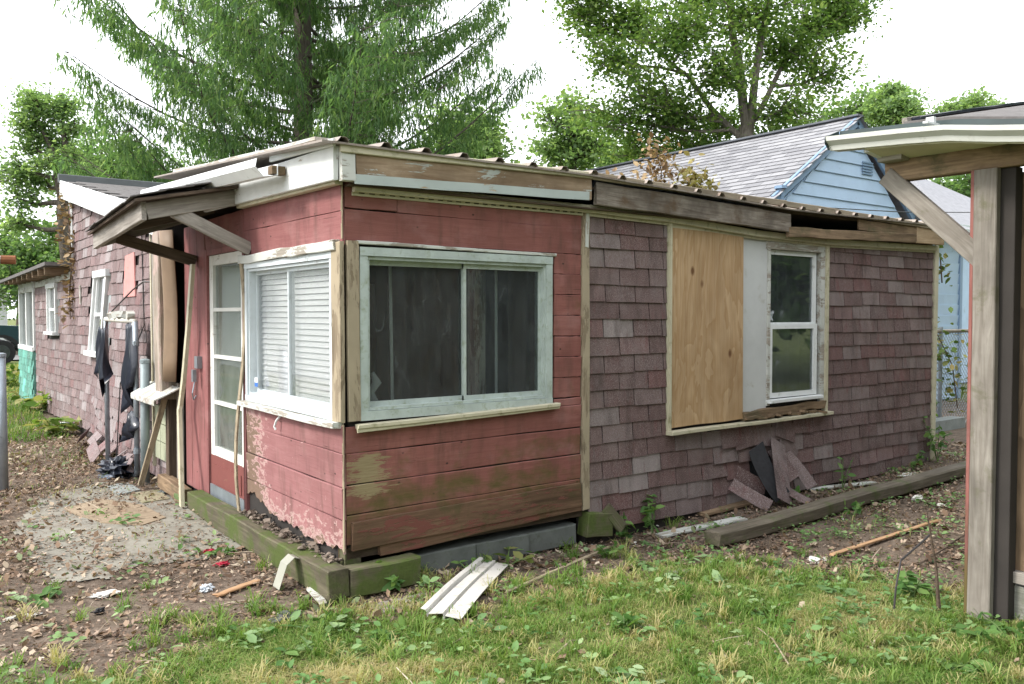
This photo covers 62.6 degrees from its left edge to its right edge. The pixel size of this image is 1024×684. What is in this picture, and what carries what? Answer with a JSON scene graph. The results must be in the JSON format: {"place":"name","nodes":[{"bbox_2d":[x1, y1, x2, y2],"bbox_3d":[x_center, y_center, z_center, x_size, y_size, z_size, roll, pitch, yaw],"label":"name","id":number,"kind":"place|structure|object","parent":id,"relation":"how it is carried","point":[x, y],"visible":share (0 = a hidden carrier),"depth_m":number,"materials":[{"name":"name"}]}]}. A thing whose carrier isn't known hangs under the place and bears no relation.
{"place":"outdoors","nodes":[
{"label":"outdoors","id":0,"kind":"place"},
{"bbox_2d":[0,285,7,340],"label":"garage","id":1,"kind":"structure","parent":0,"point":[4,321],"depth_m":35.56,"materials":[{"name":"paint"}]},
{"bbox_2d":[6,362,73,443],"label":"yard grass","id":2,"kind":"structure","parent":0,"point":[23,411],"depth_m":12.89,"materials":[{"name":"green plant"}]},
{"bbox_2d":[17,107,191,224],"bbox_3d":[-16.052,-4.557,34.014,6.286,10.182,7.437,-1,2,-37],"label":"yard tree","id":3,"kind":"object","parent":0,"point":[92,151],"visible":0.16,"depth_m":33.38,"materials":[{"name":"green plant"}]},
{"bbox_2d":[13,482,243,583],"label":"path","id":4,"kind":"structure","parent":0,"point":[130,541],"depth_m":6.13,"materials":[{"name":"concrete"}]},
{"bbox_2d":[64,499,165,525],"bbox_3d":[-3.217,1.387,6.845,1.264,0.052,0.470,2,2,43],"label":"plywood scrap","id":5,"kind":"object","parent":4,"relation":"on","point":[146,516],"visible":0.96,"depth_m":6.79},
{"bbox_2d":[107,483,140,495],"bbox_3d":[-3.587,1.365,7.793,0.226,0.039,0.549,-1,2,-37],"label":"paving brick","id":6,"kind":"object","parent":4,"relation":"on","point":[135,489],"visible":0.71,"depth_m":7.75,"materials":[{"name":"grey concrete"}]},
{"bbox_2d":[131,490,169,503],"bbox_3d":[-3.183,1.370,7.427,0.270,0.049,0.580,-1,2,-37],"label":"paving brick","id":7,"kind":"object","parent":4,"relation":"on","point":[143,495],"visible":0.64,"depth_m":7.39,"materials":[{"name":"beige stone"}]},
{"bbox_2d":[177,264,195,506],"bbox_3d":[-2.740,0.349,7.014,0.150,1.980,0.365,-1,2,-37],"label":"wooden pole","id":8,"kind":"object","parent":4,"relation":"on","point":[183,384],"visible":1,"depth_m":6.99,"materials":[{"name":"beige wood"}]},
{"bbox_2d":[388,266,393,399],"bbox_3d":[-0.766,0.260,5.382,0.018,1.861,0.103,0,2,8],"label":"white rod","id":9,"kind":"object","parent":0,"point":[391,333],"visible":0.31,"depth_m":5.35,"materials":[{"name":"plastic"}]},
{"bbox_2d":[494,270,497,392],"bbox_3d":[-0.109,0.198,5.787,0.024,1.961,0.012,-3,5,-36],"label":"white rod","id":10,"kind":"object","parent":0,"point":[496,350],"visible":0.31,"depth_m":5.77,"materials":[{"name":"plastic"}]},
{"bbox_2d":[0,319,1023,683],"bbox_3d":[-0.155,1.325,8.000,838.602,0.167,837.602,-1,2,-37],"label":"ground","id":11,"kind":"structure","parent":0,"point":[64,605],"depth_m":5.13,"materials":[{"name":"soil"}]},
{"bbox_2d":[0,353,8,490],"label":"fence post","id":12,"kind":"object","parent":11,"relation":"on","point":[4,479],"visible":0.83,"depth_m":7.66,"materials":[{"name":"metal"}]},
{"bbox_2d":[0,255,15,263],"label":"clothes pole","id":13,"kind":"object","parent":11,"relation":"on","point":[7,259],"visible":1,"depth_m":4.99,"materials":[{"name":"metal"}]},
{"bbox_2d":[0,325,18,363],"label":"pickup truck","id":14,"kind":"object","parent":11,"relation":"on","point":[10,335],"visible":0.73,"depth_m":27.45,"materials":[{"name":"teal paint"}]},
{"bbox_2d":[6,363,19,385],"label":"weed","id":15,"kind":"object","parent":11,"relation":"on","point":[9,379],"visible":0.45,"depth_m":19.18,"materials":[{"name":"green plant"}]},
{"bbox_2d":[0,211,51,354],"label":"yard tree","id":16,"kind":"object","parent":11,"relation":"on","point":[6,270],"visible":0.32,"depth_m":33.37,"materials":[{"name":"green plant"}]},
{"bbox_2d":[7,390,51,412],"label":"weed","id":17,"kind":"object","parent":11,"relation":"on","point":[39,402],"visible":0.5,"depth_m":13.85,"materials":[{"name":"green plant"}]},
{"bbox_2d":[9,212,59,274],"bbox_3d":[-18.498,-2.361,33.779,4.145,5.820,6.324,-1,2,-37],"label":"yard tree","id":18,"kind":"object","parent":11,"relation":"on","point":[51,247],"visible":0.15,"depth_m":33.62,"materials":[{"name":"green plant"}]},
{"bbox_2d":[26,585,63,607],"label":"weed","id":19,"kind":"object","parent":11,"relation":"on","point":[38,597],"visible":0.96,"depth_m":4.85,"materials":[{"name":"green plant"}]},
{"bbox_2d":[23,416,80,435],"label":"weed","id":20,"kind":"object","parent":11,"relation":"on","point":[71,426],"visible":0.92,"depth_m":11.44,"materials":[{"name":"green plant"}]},
{"bbox_2d":[0,71,106,261],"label":"tree","id":21,"kind":"object","parent":11,"relation":"on","point":[34,107],"visible":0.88,"depth_m":25.85,"materials":[{"name":"green plant"}]},
{"bbox_2d":[0,174,192,503],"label":"house","id":22,"kind":"structure","parent":11,"relation":"on","point":[57,363],"depth_m":10.21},
{"bbox_2d":[43,283,59,335],"bbox_3d":[-7.177,-0.511,13.181,0.164,0.800,0.900,-1,2,-37],"label":"window","id":23,"kind":"structure","parent":22,"relation":"in","point":[52,319],"depth_m":13.29,"materials":[{"name":"white paint"}]},
{"bbox_2d":[49,183,75,329],"bbox_3d":[-6.135,-1.192,11.666,0.535,2.045,0.532,0,2,14],"label":"dead vine","id":24,"kind":"object","parent":22,"relation":"hanging from","point":[69,240],"visible":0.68,"depth_m":11.64,"materials":[{"name":"brown plant"}]},
{"bbox_2d":[83,269,111,357],"bbox_3d":[-5.052,-0.343,10.360,0.210,1.052,1.290,-1,2,-37],"label":"window","id":25,"kind":"structure","parent":22,"relation":"in","point":[100,301],"depth_m":10.39,"materials":[{"name":"white paint"}]},
{"bbox_2d":[116,236,144,455],"bbox_3d":[-3.873,0.004,8.585,0.383,2.551,0.079,1,2,17],"label":"hanging cable","id":26,"kind":"object","parent":22,"relation":"hanging from","point":[138,340],"visible":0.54,"depth_m":8.52,"materials":[{"name":"black rubber"}]},
{"bbox_2d":[90,589,120,597],"bbox_3d":[-2.395,1.477,4.955,0.202,0.027,0.100,-1,2,-37],"label":"paper scrap","id":27,"kind":"object","parent":11,"relation":"on","point":[106,593],"visible":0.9,"depth_m":4.93,"materials":[{"name":"white paper"}]},
{"bbox_2d":[95,456,133,478],"bbox_3d":[-3.977,1.236,8.411,0.338,0.212,0.721,-1,2,-37],"label":"crumpled plastic","id":28,"kind":"object","parent":11,"relation":"on","point":[115,467],"visible":0.91,"depth_m":8.30,"materials":[{"name":"black plastic"}]},
{"bbox_2d":[103,311,139,476],"bbox_3d":[-3.992,0.509,8.606,0.111,1.652,1.060,-2,2,-41],"label":"gate frame","id":29,"kind":"object","parent":11,"relation":"on","point":[122,316],"visible":0.76,"depth_m":8.29,"materials":[{"name":"metal"}]},
{"bbox_2d":[94,327,112,396],"bbox_3d":[-4.349,0.210,8.970,0.130,0.746,0.503,-1,2,-37],"label":"torn plastic","id":30,"kind":"object","parent":29,"relation":"hanging from","point":[103,370],"visible":1,"depth_m":8.93,"materials":[{"name":"black plastic"}]},
{"bbox_2d":[105,281,149,326],"bbox_3d":[-3.918,-0.317,8.585,1.322,0.582,0.079,2,2,43],"label":"bent wire","id":31,"kind":"object","parent":29,"relation":"attached to","point":[118,304],"visible":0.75,"depth_m":8.62,"materials":[{"name":"grey metal"}]},
{"bbox_2d":[120,322,136,413],"bbox_3d":[-3.783,0.262,8.325,0.123,0.927,0.485,-1,2,-37],"label":"torn plastic","id":32,"kind":"object","parent":29,"relation":"hanging from","point":[129,369],"visible":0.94,"depth_m":8.26,"materials":[{"name":"black plastic"}]},
{"bbox_2d":[119,411,139,442],"bbox_3d":[-3.762,0.845,8.311,0.126,0.344,0.515,-1,2,-37],"label":"torn plastic","id":33,"kind":"object","parent":29,"relation":"hanging from","point":[131,426],"visible":0.99,"depth_m":8.28,"materials":[{"name":"black plastic"}]},
{"bbox_2d":[140,359,149,484],"bbox_3d":[-3.503,0.778,8.047,0.094,1.241,0.149,-1,2,-37],"label":"fence post","id":34,"kind":"object","parent":11,"relation":"on","point":[144,407],"visible":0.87,"depth_m":8.02,"materials":[{"name":"metal"}]},
{"bbox_2d":[138,400,167,485],"bbox_3d":[-3.293,0.922,7.718,0.050,0.934,0.031,9,22,-36],"label":"leaning lath","id":35,"kind":"object","parent":11,"relation":"on","point":[152,441],"visible":0.92,"depth_m":7.71,"materials":[{"name":"brown wood"}]},
{"bbox_2d":[200,583,214,592],"bbox_3d":[-1.802,1.447,4.974,0.086,0.047,0.083,-1,2,-37],"label":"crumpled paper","id":36,"kind":"object","parent":11,"relation":"on","point":[207,587],"visible":1,"depth_m":4.96,"materials":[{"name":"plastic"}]},
{"bbox_2d":[204,543,236,557],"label":"weed","id":37,"kind":"object","parent":11,"relation":"on","point":[227,548],"visible":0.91,"depth_m":5.70,"materials":[{"name":"green plant"}]},
{"bbox_2d":[212,579,260,596],"bbox_3d":[-1.618,1.449,4.971,0.057,0.016,0.329,1,3,31],"label":"plank","id":38,"kind":"object","parent":11,"relation":"on","point":[233,589],"visible":0.99,"depth_m":4.94,"materials":[{"name":"brown wood"}]},
{"bbox_2d":[268,610,302,623],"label":"weed","id":39,"kind":"object","parent":11,"relation":"on","point":[281,616],"visible":0.48,"depth_m":4.48,"materials":[{"name":"green plant"}]},
{"bbox_2d":[273,554,299,589],"bbox_3d":[-1.322,1.357,5.026,0.094,0.164,0.257,1,2,33],"label":"bent flashing","id":40,"kind":"object","parent":11,"relation":"on","point":[286,560],"visible":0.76,"depth_m":4.97,"materials":[{"name":"white metal"}]},
{"bbox_2d":[274,647,298,663],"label":"weed","id":41,"kind":"object","parent":11,"relation":"on","point":[293,651],"visible":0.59,"depth_m":4.01,"materials":[{"name":"green plant"}]},
{"bbox_2d":[43,0,546,183],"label":"spruce tree","id":42,"kind":"object","parent":11,"relation":"on","point":[349,107],"visible":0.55,"depth_m":16.89,"materials":[{"name":"green plant"}]},
{"bbox_2d":[306,587,326,604],"bbox_3d":[-1.117,1.437,4.797,0.071,0.022,0.316,-1,2,-24],"label":"flashing scrap","id":43,"kind":"object","parent":11,"relation":"on","point":[313,594],"visible":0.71,"depth_m":4.76,"materials":[{"name":"white metal"}]},
{"bbox_2d":[305,608,351,625],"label":"weed","id":44,"kind":"object","parent":11,"relation":"on","point":[344,609],"visible":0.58,"depth_m":4.49,"materials":[{"name":"green plant"}]},
{"bbox_2d":[366,615,407,643],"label":"weed","id":45,"kind":"object","parent":11,"relation":"on","point":[401,621],"visible":0.68,"depth_m":4.30,"materials":[{"name":"green plant"}]},
{"bbox_2d":[375,561,404,590],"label":"weed","id":46,"kind":"object","parent":11,"relation":"on","point":[394,582],"visible":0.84,"depth_m":4.89,"materials":[{"name":"green plant"}]},
{"bbox_2d":[369,593,429,614],"bbox_3d":[-0.616,1.484,4.766,0.356,0.029,0.167,-4,3,-28],"label":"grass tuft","id":47,"kind":"object","parent":11,"relation":"on","point":[380,605],"visible":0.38,"depth_m":4.74,"materials":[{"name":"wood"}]},
{"bbox_2d":[0,493,874,683],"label":"broadleaf weeds","id":48,"kind":"object","parent":11,"relation":"on","point":[250,637],"visible":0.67,"depth_m":4.41,"materials":[{"name":"green plant"}]},
{"bbox_2d":[421,557,507,618],"bbox_3d":[-0.258,1.408,4.877,0.236,0.062,1.000,0,2,14],"label":"siding panel","id":49,"kind":"object","parent":11,"relation":"on","point":[456,592],"visible":0.98,"depth_m":4.76,"materials":[{"name":"white metal"}]},
{"bbox_2d":[411,86,528,162],"bbox_3d":[-1.529,-3.767,26.948,4.034,9.064,4.453,-1,2,-37],"label":"background tree","id":50,"kind":"object","parent":11,"relation":"on","point":[495,148],"visible":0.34,"depth_m":26.41,"materials":[{"name":"green plant"}]},
{"bbox_2d":[0,446,966,683],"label":"wood chips","id":51,"kind":"object","parent":11,"relation":"on","point":[363,596],"visible":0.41,"depth_m":5.53,"materials":[{"name":"brown wood"}]},
{"bbox_2d":[0,447,970,683],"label":"fallen sticks","id":52,"kind":"object","parent":11,"relation":"on","point":[375,604],"visible":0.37,"depth_m":5.49,"materials":[{"name":"brown wood"}]},
{"bbox_2d":[0,439,981,683],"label":"sparse grass","id":53,"kind":"structure","parent":11,"relation":"on","point":[440,582],"depth_m":5.03,"materials":[{"name":"green plant"}]},
{"bbox_2d":[482,546,534,566],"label":"weed","id":54,"kind":"object","parent":11,"relation":"on","point":[519,555],"visible":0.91,"depth_m":5.43,"materials":[{"name":"green plant"}]},
{"bbox_2d":[0,426,1020,683],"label":"fallen leaves","id":55,"kind":"object","parent":11,"relation":"on","point":[61,668],"visible":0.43,"depth_m":5.65,"materials":[{"name":"brown plant"}]},
{"bbox_2d":[0,508,1023,683],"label":"ground cover","id":56,"kind":"object","parent":11,"relation":"on","point":[289,664],"visible":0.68,"depth_m":4.22,"materials":[{"name":"green plant"}]},
{"bbox_2d":[0,516,1023,683],"bbox_3d":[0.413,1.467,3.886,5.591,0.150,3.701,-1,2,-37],"label":"lawn grass","id":57,"kind":"structure","parent":11,"relation":"on","point":[807,592],"depth_m":4.11,"materials":[{"name":"green plant"}]},
{"bbox_2d":[85,136,943,601],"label":"house addition","id":58,"kind":"structure","parent":11,"relation":"on","point":[683,334],"depth_m":6.07,"materials":[{"name":"brown wood"}]},
{"bbox_2d":[209,251,243,510],"bbox_3d":[-2.197,0.298,6.550,0.057,1.970,0.840,-1,2,-37],"label":"door","id":59,"kind":"structure","parent":58,"relation":"in","point":[226,336],"depth_m":6.62,"materials":[{"name":"paint"}]},
{"bbox_2d":[237,239,343,428],"bbox_3d":[-1.465,-0.066,5.528,0.156,1.101,1.677,-1,2,-37],"label":"window","id":60,"kind":"structure","parent":58,"relation":"in","point":[288,328],"depth_m":5.52,"materials":[{"name":"wood"}]},
{"bbox_2d":[369,284,375,394],"bbox_3d":[-1.976,0.286,7.736,1.430,1.660,0.350,-1,2,-37],"label":"shelf unit","id":61,"kind":"object","parent":58,"relation":"on","point":[372,330],"visible":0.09,"depth_m":8.00,"materials":[{"name":"grey wood"}]},
{"bbox_2d":[370,372,381,400],"bbox_3d":[-0.847,0.315,5.152,0.102,0.266,0.067,-1,2,-16],"label":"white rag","id":62,"kind":"object","parent":58,"relation":"hanging from","point":[376,383],"visible":0.59,"depth_m":5.13,"materials":[{"name":"fabric"}]},
{"bbox_2d":[355,240,560,432],"bbox_3d":[-0.321,-0.046,5.343,1.518,1.115,0.156,-1,2,-37],"label":"window","id":63,"kind":"structure","parent":58,"relation":"in","point":[466,407],"depth_m":5.34,"materials":[{"name":"paint"}]},
{"bbox_2d":[468,192,484,394],"bbox_3d":[-0.245,0.070,5.849,0.090,2.210,0.090,-1,2,-37],"label":"peeling post","id":64,"kind":"object","parent":58,"relation":"on","point":[476,331],"visible":0.5,"depth_m":5.81,"materials":[{"name":"grey wood"}]},
{"bbox_2d":[508,271,534,391],"bbox_3d":[0.128,0.009,6.050,0.420,1.600,0.050,-1,2,-37],"label":"brown curtain","id":65,"kind":"object","parent":58,"relation":"hanging from","point":[521,330],"visible":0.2,"depth_m":5.99,"materials":[{"name":"fabric"}]},
{"bbox_2d":[606,167,654,180],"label":"roof weed","id":66,"kind":"object","parent":58,"relation":"on","point":[620,173],"visible":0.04,"depth_m":10.57,"materials":[{"name":"brown plant"}]},
{"bbox_2d":[632,131,690,184],"bbox_3d":[1.947,-1.969,10.966,0.800,1.499,1.046,0,2,6],"label":"roof weed","id":67,"kind":"object","parent":58,"relation":"on","point":[660,158],"visible":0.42,"depth_m":10.96,"materials":[{"name":"brown plant"}]},
{"bbox_2d":[666,151,722,189],"bbox_3d":[2.318,-1.873,11.328,1.385,1.443,0.702,-1,2,-24],"label":"roof weed","id":68,"kind":"object","parent":58,"relation":"on","point":[693,178],"visible":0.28,"depth_m":11.33,"materials":[{"name":"green plant"}]},
{"bbox_2d":[665,223,833,435],"bbox_3d":[2.037,-0.113,7.048,2.131,1.618,0.147,-1,2,-37],"label":"boarded window","id":69,"kind":"structure","parent":58,"relation":"in","point":[747,321],"depth_m":6.96,"materials":[{"name":"beige wood"}]},
{"bbox_2d":[938,245,951,286],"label":"eave vine","id":70,"kind":"object","parent":58,"relation":"hanging from","point":[941,267],"visible":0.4,"depth_m":9.07,"materials":[{"name":"green plant"}]},
{"bbox_2d":[505,546,610,592],"bbox_3d":[0.319,1.412,5.280,0.030,0.022,1.198,1,2,36],"label":"lath","id":71,"kind":"object","parent":11,"relation":"on","point":[562,568],"visible":0.81,"depth_m":5.23,"materials":[{"name":"brown wood"}]},
{"bbox_2d":[512,80,627,170],"bbox_3d":[2.379,-4.816,33.011,4.705,10.794,5.131,-1,2,-37],"label":"background tree","id":72,"kind":"object","parent":11,"relation":"on","point":[555,151],"visible":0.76,"depth_m":32.46,"materials":[{"name":"green plant"}]},
{"bbox_2d":[596,541,624,557],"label":"weed","id":73,"kind":"object","parent":11,"relation":"on","point":[599,549],"visible":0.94,"depth_m":5.60,"materials":[{"name":"green plant"}]},
{"bbox_2d":[616,511,635,540],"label":"weed","id":74,"kind":"object","parent":11,"relation":"on","point":[623,533],"visible":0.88,"depth_m":6.09,"materials":[{"name":"green plant"}]},
{"bbox_2d":[611,611,640,632],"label":"weed","id":75,"kind":"object","parent":11,"relation":"on","point":[627,622],"visible":0.88,"depth_m":4.26,"materials":[{"name":"green plant"}]},
{"bbox_2d":[589,139,670,167],"bbox_3d":[5.224,-4.326,36.477,5.361,9.558,3.694,0,2,-4],"label":"background tree","id":76,"kind":"object","parent":11,"relation":"on","point":[606,159],"visible":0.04,"depth_m":35.52,"materials":[{"name":"green plant"}]},
{"bbox_2d":[640,494,663,532],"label":"weed","id":77,"kind":"object","parent":11,"relation":"on","point":[648,511],"visible":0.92,"depth_m":6.26,"materials":[{"name":"green plant"}]},
{"bbox_2d":[655,516,747,537],"bbox_3d":[1.436,1.393,6.360,0.861,0.024,0.099,-3,3,-31],"label":"plank","id":78,"kind":"object","parent":11,"relation":"on","point":[669,533],"visible":0.88,"depth_m":6.31,"materials":[{"name":"white wood"}]},
{"bbox_2d":[526,0,893,164],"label":"broadleaf tree","id":79,"kind":"object","parent":11,"relation":"on","point":[674,114],"visible":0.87,"depth_m":23.60,"materials":[{"name":"green plant"}]},
{"bbox_2d":[697,500,753,515],"bbox_3d":[1.790,1.345,6.883,0.715,0.028,0.097,-4,4,-33],"label":"plank","id":80,"kind":"object","parent":11,"relation":"on","point":[737,505],"visible":0.75,"depth_m":6.82,"materials":[{"name":"brown wood"}]},
{"bbox_2d":[636,451,965,620],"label":"wall weeds","id":81,"kind":"object","parent":11,"relation":"on","point":[844,535],"depth_m":6.08,"materials":[{"name":"green plant"}]},
{"bbox_2d":[704,461,965,546],"bbox_3d":[2.975,1.299,7.097,3.981,0.108,0.160,-3,3,-37],"label":"timber","id":82,"kind":"object","parent":11,"relation":"on","point":[753,528],"visible":0.94,"depth_m":6.65,"materials":[{"name":"brown wood"}]},
{"bbox_2d":[808,481,877,490],"bbox_3d":[3.047,1.328,7.780,0.852,0.024,0.078,0,2,-26],"label":"plank","id":83,"kind":"object","parent":11,"relation":"on","point":[840,485],"visible":0.87,"depth_m":7.75,"materials":[{"name":"wood"}]},
{"bbox_2d":[834,457,855,488],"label":"weed","id":84,"kind":"object","parent":11,"relation":"on","point":[842,470],"visible":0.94,"depth_m":7.73,"materials":[{"name":"green plant"}]},
{"bbox_2d":[843,500,864,517],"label":"weed","id":85,"kind":"object","parent":11,"relation":"on","point":[857,508],"visible":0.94,"depth_m":6.68,"materials":[{"name":"green plant"}]},
{"bbox_2d":[799,62,968,127],"bbox_3d":[17.325,-6.378,40.723,8.239,13.398,4.374,0,2,3],"label":"background tree","id":86,"kind":"object","parent":11,"relation":"on","point":[860,93],"visible":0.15,"depth_m":39.93,"materials":[{"name":"green plant"}]},
{"bbox_2d":[829,518,941,555],"bbox_3d":[2.727,1.402,6.088,1.365,0.021,0.044,-4,4,-34],"label":"lath","id":87,"kind":"object","parent":11,"relation":"on","point":[860,545],"visible":0.9,"depth_m":6.01,"materials":[{"name":"brown wood"}]},
{"bbox_2d":[853,75,929,126],"bbox_3d":[16.911,-5.640,37.288,3.584,12.154,2.740,1,2,38],"label":"background tree","id":88,"kind":"object","parent":11,"relation":"on","point":[892,104],"visible":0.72,"depth_m":36.87,"materials":[{"name":"green plant"}]},
{"bbox_2d":[893,533,931,608],"bbox_3d":[2.245,1.299,4.739,0.033,0.336,0.638,2,2,42],"label":"wire loop","id":89,"kind":"object","parent":11,"relation":"on","point":[906,555],"visible":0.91,"depth_m":4.62,"materials":[{"name":"brown metal"}]},
{"bbox_2d":[894,566,933,597],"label":"weed","id":90,"kind":"object","parent":11,"relation":"on","point":[909,583],"visible":0.96,"depth_m":4.89,"materials":[{"name":"green plant"}]},
{"bbox_2d":[910,450,925,470],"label":"weed","id":91,"kind":"object","parent":11,"relation":"on","point":[918,457],"visible":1,"depth_m":8.40,"materials":[{"name":"green plant"}]},
{"bbox_2d":[824,101,1023,623],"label":"outbuilding","id":92,"kind":"structure","parent":11,"relation":"on","point":[983,146],"depth_m":4.39,"materials":[{"name":"brown wood"}]},
{"bbox_2d":[926,512,940,610],"bbox_3d":[2.299,1.203,4.596,0.086,0.552,0.034,1,2,16],"label":"dead weed","id":93,"kind":"object","parent":11,"relation":"on","point":[938,602],"visible":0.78,"depth_m":4.59,"materials":[{"name":"brown plant"}]},
{"bbox_2d":[923,416,951,460],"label":"weed","id":94,"kind":"object","parent":11,"relation":"on","point":[940,443],"visible":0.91,"depth_m":8.70,"materials":[{"name":"green plant"}]},
{"bbox_2d":[910,180,970,382],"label":"grey roofed house","id":95,"kind":"structure","parent":11,"relation":"on","point":[945,199],"depth_m":20.48,"materials":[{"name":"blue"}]},
{"bbox_2d":[918,534,964,564],"bbox_3d":[3.088,1.389,5.879,1.323,0.016,0.021,-5,5,-44],"label":"stick","id":96,"kind":"object","parent":11,"relation":"on","point":[944,548],"visible":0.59,"depth_m":5.73,"materials":[{"name":"brown wood"}]},
{"bbox_2d":[926,174,970,197],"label":"background tree","id":97,"kind":"object","parent":11,"relation":"on","point":[961,185],"visible":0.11,"depth_m":29.17,"materials":[{"name":"green plant"}]},
{"bbox_2d":[935,416,964,432],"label":"concrete kerb","id":98,"kind":"structure","parent":11,"relation":"on","point":[946,423],"depth_m":11.21,"materials":[{"name":"grey concrete"}]},
{"bbox_2d":[936,327,967,422],"bbox_3d":[5.854,0.513,11.626,4.660,1.440,0.060,-1,2,-37],"label":"chain link fence","id":99,"kind":"object","parent":11,"relation":"on","point":[939,399],"visible":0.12,"depth_m":11.80,"materials":[{"name":"metal"}]},
{"bbox_2d":[936,307,967,412],"bbox_3d":[5.630,0.593,11.385,2.442,2.144,1.054,-1,2,-37],"label":"fence vine","id":100,"kind":"object","parent":99,"relation":"attached to","point":[949,390],"visible":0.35,"depth_m":11.60,"materials":[{"name":"green plant"}]},
{"bbox_2d":[912,645,1003,679],"bbox_3d":[1.979,1.433,3.757,0.331,0.140,0.209,0,2,13],"label":"weed","id":101,"kind":"object","parent":11,"relation":"on","point":[952,666],"visible":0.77,"depth_m":3.75,"materials":[{"name":"green plant"}]},
{"bbox_2d":[929,81,1013,113],"bbox_3d":[21.982,-6.005,40.364,5.355,12.715,4.485,-1,2,-37],"label":"background tree","id":102,"kind":"object","parent":11,"relation":"on","point":[975,100],"visible":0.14,"depth_m":38.97,"materials":[{"name":"green plant"}]},
{"bbox_2d":[949,619,1005,645],"bbox_3d":[2.296,1.429,4.123,0.262,0.120,0.283,1,2,19],"label":"weed","id":103,"kind":"object","parent":11,"relation":"on","point":[960,631],"visible":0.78,"depth_m":4.14,"materials":[{"name":"green plant"}]},
{"bbox_2d":[977,611,1023,639],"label":"weed","id":104,"kind":"object","parent":11,"relation":"on","point":[1020,625],"visible":0.84,"depth_m":4.15,"materials":[{"name":"green plant"}]},
{"bbox_2d":[0,0,1023,318],"label":"sky","id":105,"kind":"structure","parent":0,"point":[948,45],"materials":[{"name":"white"}]},
{"bbox_2d":[583,114,969,398],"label":"blue house","id":106,"kind":"structure","parent":0,"point":[803,164],"depth_m":13.62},
{"bbox_2d":[829,207,969,212],"bbox_3d":[6.289,-2.159,13.608,9.690,0.601,0.014,-1,2,-38],"label":"overhead wire","id":107,"kind":"object","parent":106,"relation":"attached to","point":[892,211],"visible":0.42,"depth_m":13.22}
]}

